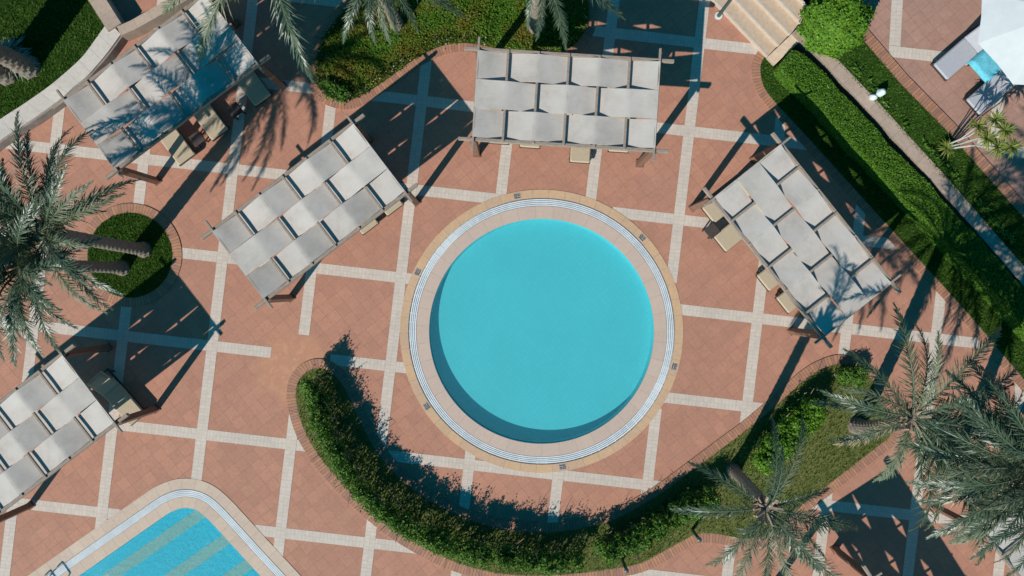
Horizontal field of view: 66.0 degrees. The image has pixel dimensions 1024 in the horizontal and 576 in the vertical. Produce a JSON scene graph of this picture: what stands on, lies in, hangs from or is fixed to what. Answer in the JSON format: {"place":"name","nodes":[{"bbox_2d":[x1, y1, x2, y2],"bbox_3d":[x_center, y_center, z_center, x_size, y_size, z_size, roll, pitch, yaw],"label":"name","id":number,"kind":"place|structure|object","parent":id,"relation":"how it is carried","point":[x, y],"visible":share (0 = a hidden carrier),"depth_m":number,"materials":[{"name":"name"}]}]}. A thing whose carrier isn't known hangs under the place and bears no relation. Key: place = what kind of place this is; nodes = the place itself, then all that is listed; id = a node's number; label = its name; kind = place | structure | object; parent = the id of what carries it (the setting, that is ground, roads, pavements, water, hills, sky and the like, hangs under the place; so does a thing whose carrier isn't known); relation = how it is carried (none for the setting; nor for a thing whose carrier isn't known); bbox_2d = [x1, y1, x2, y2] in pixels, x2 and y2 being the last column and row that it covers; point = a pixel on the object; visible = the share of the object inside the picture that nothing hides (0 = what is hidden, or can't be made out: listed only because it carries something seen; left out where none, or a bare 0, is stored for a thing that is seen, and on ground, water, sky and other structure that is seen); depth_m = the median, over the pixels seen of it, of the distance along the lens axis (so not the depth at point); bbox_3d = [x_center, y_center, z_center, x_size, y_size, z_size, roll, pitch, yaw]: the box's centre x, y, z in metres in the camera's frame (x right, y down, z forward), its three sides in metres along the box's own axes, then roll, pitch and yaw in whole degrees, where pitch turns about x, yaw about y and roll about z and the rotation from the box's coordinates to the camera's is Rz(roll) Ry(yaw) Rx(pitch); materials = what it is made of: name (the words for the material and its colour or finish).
{"place":"outdoors","nodes":[
{"label":"outdoors","id":0,"kind":"place"},
{"bbox_2d":[0,0,103,118],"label":"lawn","id":1,"kind":"structure","parent":0,"point":[57,32],"depth_m":26.53,"materials":[{"name":"green plant"}]},
{"bbox_2d":[0,64,17,85],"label":"palm tree","id":2,"kind":"object","parent":1,"relation":"on","point":[5,80],"visible":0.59,"depth_m":26.23,"materials":[{"name":"brown plant"}]},
{"bbox_2d":[1,36,39,81],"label":"spiky plant","id":3,"kind":"object","parent":1,"relation":"on","point":[11,44],"visible":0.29,"depth_m":26.13,"materials":[{"name":"green plant"}]},
{"bbox_2d":[0,44,41,79],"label":"palm tree","id":4,"kind":"object","parent":1,"relation":"on","point":[18,62],"visible":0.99,"depth_m":25.73,"materials":[{"name":"brown plant"}]},
{"bbox_2d":[87,212,171,297],"bbox_3d":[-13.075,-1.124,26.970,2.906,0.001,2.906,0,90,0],"label":"lawn","id":5,"kind":"structure","parent":0,"point":[143,277],"depth_m":26.97,"materials":[{"name":"green plant"}]},
{"bbox_2d":[0,158,129,366],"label":"palm tree","id":6,"kind":"object","parent":5,"relation":"on","point":[121,267],"visible":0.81,"depth_m":19.79,"materials":[{"name":"green plant"}]},
{"bbox_2d":[0,110,151,335],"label":"palm tree","id":7,"kind":"object","parent":5,"relation":"on","point":[142,249],"visible":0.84,"depth_m":19.55,"materials":[{"name":"green plant"}]},
{"bbox_2d":[0,0,1023,575],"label":"ground","id":8,"kind":"structure","parent":0,"point":[350,316],"depth_m":27.00,"materials":[{"name":"tile"}]},
{"bbox_2d":[0,26,127,151],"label":"garden wall","id":9,"kind":"structure","parent":8,"relation":"on","point":[106,47],"depth_m":26.48,"materials":[{"name":"white concrete"}]},
{"bbox_2d":[0,343,160,522],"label":"pergola","id":10,"kind":"object","parent":8,"relation":"on","point":[59,390],"visible":1,"depth_m":24.24,"materials":[{"name":"white fabric"}]},
{"bbox_2d":[87,368,147,425],"bbox_3d":[-13.311,3.700,26.605,0.720,0.789,2.010,-42,90,0],"label":"sun lounger","id":11,"kind":"object","parent":8,"relation":"on","point":[120,397],"visible":0.86,"depth_m":26.60,"materials":[{"name":"beige fabric"}]},
{"bbox_2d":[78,203,181,306],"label":"brick kerb","id":12,"kind":"structure","parent":8,"relation":"on","point":[166,225],"depth_m":26.97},
{"bbox_2d":[88,0,192,40],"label":"garden wall","id":13,"kind":"structure","parent":8,"relation":"on","point":[111,18],"depth_m":26.40,"materials":[{"name":"beige stone"}]},
{"bbox_2d":[28,478,300,575],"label":"swimming pool","id":14,"kind":"structure","parent":8,"relation":"in","point":[223,526],"depth_m":26.99,"materials":[{"name":"blue liquid"}]},
{"bbox_2d":[52,0,287,185],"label":"pergola","id":15,"kind":"object","parent":8,"relation":"on","point":[99,106],"visible":0.96,"depth_m":24.24,"materials":[{"name":"white fabric"}]},
{"bbox_2d":[157,127,197,165],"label":"sun lounger","id":16,"kind":"object","parent":8,"relation":"on","point":[179,148],"visible":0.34,"depth_m":26.60,"materials":[{"name":"beige fabric"}]},
{"bbox_2d":[188,130,208,147],"bbox_3d":[-10.628,-5.041,26.777,0.420,0.445,0.420,-37,90,0],"label":"side table","id":17,"kind":"object","parent":8,"relation":"on","point":[197,138],"visible":1,"depth_m":26.55,"materials":[{"name":"brown wood"}]},
{"bbox_2d":[174,90,229,141],"bbox_3d":[-10.458,-5.981,26.605,0.720,0.789,2.010,-37,90,0],"label":"sun lounger","id":18,"kind":"object","parent":8,"relation":"on","point":[212,123],"visible":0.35,"depth_m":26.60,"materials":[{"name":"beige fabric"}]},
{"bbox_2d":[161,0,315,82],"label":"palm tree","id":19,"kind":"object","parent":8,"relation":"on","point":[302,60],"visible":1,"depth_m":22.83,"materials":[{"name":"green plant"}]},
{"bbox_2d":[218,46,272,107],"bbox_3d":[-9.008,-7.131,26.605,0.720,0.789,2.010,-37,90,0],"label":"sun lounger","id":20,"kind":"object","parent":8,"relation":"on","point":[254,88],"visible":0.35,"depth_m":26.60,"materials":[{"name":"fabric"}]},
{"bbox_2d":[200,113,420,308],"bbox_3d":[-6.240,-2.359,25.576,6.300,2.848,3.380,-37,90,0],"label":"pergola","id":21,"kind":"object","parent":8,"relation":"on","point":[351,158],"visible":1,"depth_m":24.23,"materials":[{"name":"white fabric"}]},
{"bbox_2d":[353,193,379,234],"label":"sun lounger","id":22,"kind":"object","parent":8,"relation":"on","point":[369,227],"visible":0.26,"depth_m":26.60,"materials":[{"name":"beige fabric"}]},
{"bbox_2d":[365,174,403,216],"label":"sun lounger","id":23,"kind":"object","parent":8,"relation":"on","point":[394,207],"visible":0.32,"depth_m":26.60,"materials":[{"name":"beige fabric"}]},
{"bbox_2d":[307,0,596,109],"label":"brick kerb","id":24,"kind":"structure","parent":8,"relation":"on","point":[432,54],"depth_m":26.97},
{"bbox_2d":[489,109,511,144],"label":"sun lounger","id":25,"kind":"object","parent":8,"relation":"on","point":[500,143],"visible":0.08,"depth_m":26.63,"materials":[{"name":"beige fabric"}]},
{"bbox_2d":[0,0,1023,575],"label":"paving bands","id":26,"kind":"object","parent":8,"relation":"on","point":[390,364],"visible":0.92,"depth_m":26.99,"materials":[{"name":"stone"}]},
{"bbox_2d":[226,102,245,119],"bbox_3d":[-9.348,-6.001,26.777,0.420,0.445,0.420,-37,90,0],"label":"side table","id":27,"kind":"object","parent":26,"relation":"on","point":[234,110],"visible":1,"depth_m":26.55,"materials":[{"name":"brown wood"}]},
{"bbox_2d":[312,0,589,99],"bbox_3d":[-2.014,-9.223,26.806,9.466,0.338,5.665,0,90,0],"label":"ground cover","id":28,"kind":"object","parent":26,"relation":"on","point":[422,24],"visible":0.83,"depth_m":26.82,"materials":[{"name":"green plant"}]},
{"bbox_2d":[317,76,352,105],"bbox_3d":[-5.980,-6.651,26.731,1.468,0.528,0.771,30,90,0],"label":"shrub","id":29,"kind":"object","parent":28,"relation":"on","point":[330,91],"visible":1,"depth_m":26.63,"materials":[{"name":"green plant"}]},
{"bbox_2d":[314,0,465,45],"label":"palm tree","id":30,"kind":"object","parent":28,"relation":"on","point":[395,19],"visible":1,"depth_m":22.32,"materials":[{"name":"green plant"}]},
{"bbox_2d":[311,0,496,100],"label":"border plants","id":31,"kind":"object","parent":28,"relation":"on","point":[397,64],"visible":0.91,"depth_m":26.79,"materials":[{"name":"green plant"}]},
{"bbox_2d":[524,0,625,50],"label":"palm tree","id":32,"kind":"object","parent":28,"relation":"on","point":[535,23],"visible":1,"depth_m":22.39,"materials":[{"name":"green plant"}]},
{"bbox_2d":[519,111,540,148],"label":"sun lounger","id":33,"kind":"object","parent":8,"relation":"on","point":[530,146],"visible":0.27,"depth_m":26.62,"materials":[{"name":"beige fabric"}]},
{"bbox_2d":[400,190,682,472],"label":"swimming pool","id":34,"kind":"structure","parent":8,"relation":"in","point":[541,331],"depth_m":27.39,"materials":[{"name":"liquid"}]},
{"bbox_2d":[458,37,673,167],"bbox_3d":[1.671,-5.798,25.576,6.489,2.848,3.482,4,90,0],"label":"pergola","id":35,"kind":"object","parent":8,"relation":"on","point":[633,83],"visible":1,"depth_m":24.23,"materials":[{"name":"white fabric"}]},
{"bbox_2d":[569,114,590,163],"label":"sun lounger","id":36,"kind":"object","parent":8,"relation":"on","point":[581,155],"visible":0.2,"depth_m":26.60,"materials":[{"name":"beige fabric"}]},
{"bbox_2d":[296,364,889,575],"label":"planting bed","id":37,"kind":"object","parent":8,"relation":"on","point":[586,539],"visible":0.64,"depth_m":26.97,"materials":[{"name":"green plant"}]},
{"bbox_2d":[292,372,585,575],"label":"hedge","id":38,"kind":"object","parent":37,"relation":"on","point":[472,553],"visible":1,"depth_m":25.88,"materials":[{"name":"green plant"}]},
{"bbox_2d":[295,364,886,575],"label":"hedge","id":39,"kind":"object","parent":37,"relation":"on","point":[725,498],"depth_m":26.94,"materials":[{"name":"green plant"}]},
{"bbox_2d":[621,558,628,572],"bbox_3d":[3.769,9.292,26.415,0.150,1.110,0.150,0,90,0],"label":"bollard lamp","id":40,"kind":"object","parent":37,"relation":"on","point":[626,569],"visible":0.99,"depth_m":26.18,"materials":[{"name":"metal"}]},
{"bbox_2d":[589,480,722,571],"bbox_3d":[4.807,7.950,26.244,4.918,1.497,1.412,-28,90,0],"label":"hedge","id":41,"kind":"object","parent":37,"relation":"on","point":[636,538],"visible":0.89,"depth_m":25.99,"materials":[{"name":"green plant"}]},
{"bbox_2d":[691,528,701,541],"bbox_3d":[6.168,8.278,26.415,0.150,1.110,0.150,0,90,0],"label":"bollard lamp","id":42,"kind":"object","parent":37,"relation":"on","point":[699,539],"visible":1,"depth_m":26.26,"materials":[{"name":"metal"}]},
{"bbox_2d":[669,414,858,575],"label":"palm tree","id":43,"kind":"object","parent":37,"relation":"on","point":[764,507],"visible":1,"depth_m":19.74,"materials":[{"name":"green plant"}]},
{"bbox_2d":[734,387,836,475],"bbox_3d":[9.214,4.899,26.345,3.837,1.302,1.844,-39,90,0],"label":"shrub","id":44,"kind":"object","parent":37,"relation":"on","point":[814,416],"visible":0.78,"depth_m":26.09,"materials":[{"name":"green plant"}]},
{"bbox_2d":[832,362,874,388],"bbox_3d":[11.572,2.994,26.644,1.239,0.692,0.991,-24,90,0],"label":"shrub","id":45,"kind":"object","parent":37,"relation":"on","point":[856,373],"visible":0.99,"depth_m":26.50,"materials":[{"name":"green plant"}]},
{"bbox_2d":[809,302,1023,565],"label":"palm tree","id":46,"kind":"object","parent":37,"relation":"on","point":[859,428],"visible":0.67,"depth_m":21.11,"materials":[{"name":"green plant"}]},
{"bbox_2d":[287,355,900,575],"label":"brick kerb","id":47,"kind":"structure","parent":8,"relation":"on","point":[743,426],"depth_m":26.97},
{"bbox_2d":[608,117,630,152],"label":"sun lounger","id":48,"kind":"object","parent":8,"relation":"on","point":[615,151],"visible":0.16,"depth_m":26.62,"materials":[{"name":"beige fabric"}]},
{"bbox_2d":[702,222,720,238],"bbox_3d":[6.748,-1.932,26.777,0.420,0.445,0.420,-39,90,0],"label":"side table","id":49,"kind":"object","parent":8,"relation":"on","point":[711,230],"visible":1,"depth_m":26.55,"materials":[{"name":"wood"}]},
{"bbox_2d":[715,0,731,19],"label":"lamp post","id":50,"kind":"object","parent":8,"relation":"on","point":[718,15],"visible":1,"depth_m":26.52,"materials":[{"name":"metal"}]},
{"bbox_2d":[701,174,749,223],"bbox_3d":[7.401,-3.068,26.605,2.010,0.789,0.720,-39,90,0],"label":"sun lounger","id":51,"kind":"object","parent":8,"relation":"on","point":[712,212],"visible":0.2,"depth_m":26.60,"materials":[{"name":"beige fabric"}]},
{"bbox_2d":[713,204,764,252],"bbox_3d":[7.791,-2.100,26.605,2.010,0.789,0.720,-39,90,0],"label":"sun lounger","id":52,"kind":"object","parent":8,"relation":"on","point":[727,238],"visible":0.3,"depth_m":26.60,"materials":[{"name":"beige fabric"}]},
{"bbox_2d":[710,0,808,65],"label":"stone steps","id":53,"kind":"structure","parent":8,"relation":"on","point":[766,28],"depth_m":26.70,"materials":[{"name":"beige stone"}]},
{"bbox_2d":[755,247,800,291],"bbox_3d":[9.258,-0.776,26.605,2.010,0.789,0.720,-39,90,0],"label":"sun lounger","id":54,"kind":"object","parent":8,"relation":"on","point":[766,279],"visible":0.27,"depth_m":26.60,"materials":[{"name":"beige fabric"}]},
{"bbox_2d":[688,132,901,347],"bbox_3d":[8.931,-1.474,25.576,3.380,2.848,6.300,-39,90,0],"label":"pergola","id":55,"kind":"object","parent":8,"relation":"on","point":[853,279],"visible":1,"depth_m":24.24,"materials":[{"name":"white fabric"}]},
{"bbox_2d":[774,283,821,313],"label":"sun lounger","id":56,"kind":"object","parent":8,"relation":"on","point":[785,302],"visible":0.28,"depth_m":26.60,"materials":[{"name":"beige fabric"}]},
{"bbox_2d":[830,544,882,575],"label":"pergola","id":57,"kind":"object","parent":8,"relation":"on","point":[862,570],"visible":1,"depth_m":25.45,"materials":[{"name":"brown wood"}]},
{"bbox_2d":[751,51,1023,392],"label":"brick kerb","id":58,"kind":"structure","parent":8,"relation":"on","point":[865,207],"depth_m":26.97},
{"bbox_2d":[786,28,1023,285],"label":"retaining wall","id":59,"kind":"structure","parent":8,"relation":"on","point":[893,135],"depth_m":26.20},
{"bbox_2d":[898,359,1023,575],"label":"palm tree","id":60,"kind":"object","parent":8,"relation":"on","point":[1011,447],"visible":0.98,"depth_m":18.81,"materials":[{"name":"green plant"}]},
{"bbox_2d":[933,504,1023,575],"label":"pergola","id":61,"kind":"object","parent":8,"relation":"on","point":[952,515],"visible":0.29,"depth_m":24.29,"materials":[{"name":"white wood"}]},
{"bbox_2d":[760,39,1023,378],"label":"lawn","id":62,"kind":"structure","parent":0,"point":[928,258],"depth_m":26.97,"materials":[{"name":"green plant"}]},
{"bbox_2d":[771,50,1023,341],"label":"clipped hedge","id":63,"kind":"object","parent":62,"relation":"on","point":[889,170],"visible":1,"depth_m":26.09,"materials":[{"name":"green plant"}]},
{"bbox_2d":[802,0,1023,200],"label":"terrace","id":64,"kind":"structure","parent":0,"point":[942,25],"depth_m":26.25,"materials":[{"name":"tile"}]},
{"bbox_2d":[837,41,1023,265],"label":"lawn","id":65,"kind":"structure","parent":64,"relation":"on","point":[955,161],"depth_m":26.22,"materials":[{"name":"green plant"}]},
{"bbox_2d":[795,0,876,60],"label":"round bush","id":66,"kind":"object","parent":65,"relation":"on","point":[833,29],"visible":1,"depth_m":25.14,"materials":[{"name":"green plant"}]},
{"bbox_2d":[869,88,885,100],"bbox_3d":[12.079,-6.412,26.068,0.514,0.500,0.295,-28,90,0],"label":"bollard lamp","id":67,"kind":"object","parent":65,"relation":"on","point":[881,92],"visible":1,"depth_m":26.00,"materials":[{"name":"white plastic"}]},
{"bbox_2d":[935,110,1023,160],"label":"spiky plant","id":68,"kind":"object","parent":65,"relation":"on","point":[986,138],"visible":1,"depth_m":24.14,"materials":[{"name":"green plant"}]},
{"bbox_2d":[863,30,1023,217],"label":"brick kerb","id":69,"kind":"structure","parent":64,"relation":"on","point":[944,120],"depth_m":26.21,"materials":[{"name":"brown brick"}]},
{"bbox_2d":[889,0,1023,158],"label":"paving bands","id":70,"kind":"object","parent":64,"relation":"on","point":[896,50],"visible":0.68,"depth_m":26.24,"materials":[{"name":"tile"}]},
{"bbox_2d":[930,25,982,80],"bbox_3d":[14.819,-7.744,25.855,2.010,0.789,0.720,-41,90,0],"label":"sun lounger","id":71,"kind":"object","parent":64,"relation":"on","point":[957,56],"visible":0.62,"depth_m":25.85,"materials":[{"name":"white fabric"}]},
{"bbox_2d":[962,69,1015,115],"bbox_3d":[15.895,-6.590,25.855,2.010,0.789,0.720,-41,90,0],"label":"sun lounger","id":72,"kind":"object","parent":64,"relation":"on","point":[981,99],"visible":0.58,"depth_m":25.85,"materials":[{"name":"white fabric"}]},
{"bbox_2d":[978,0,1023,84],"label":"parasol","id":73,"kind":"object","parent":64,"relation":"on","point":[1001,38],"visible":1,"depth_m":23.85,"materials":[{"name":"white fabric"}]},
{"bbox_3d":[15.607,-7.346,26.008,0.700,0.485,0.780,-41,90,0],"label":"side table","id":74,"kind":"object","parent":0,"visible":0},
{"bbox_2d":[966,49,1000,82],"bbox_3d":[15.607,-7.346,25.902,0.860,0.338,0.940,-41,90,0],"label":"towel","id":75,"kind":"object","parent":74,"relation":"on","point":[983,64],"visible":0.67,"depth_m":25.75,"materials":[{"name":"blue fabric"}]}
]}

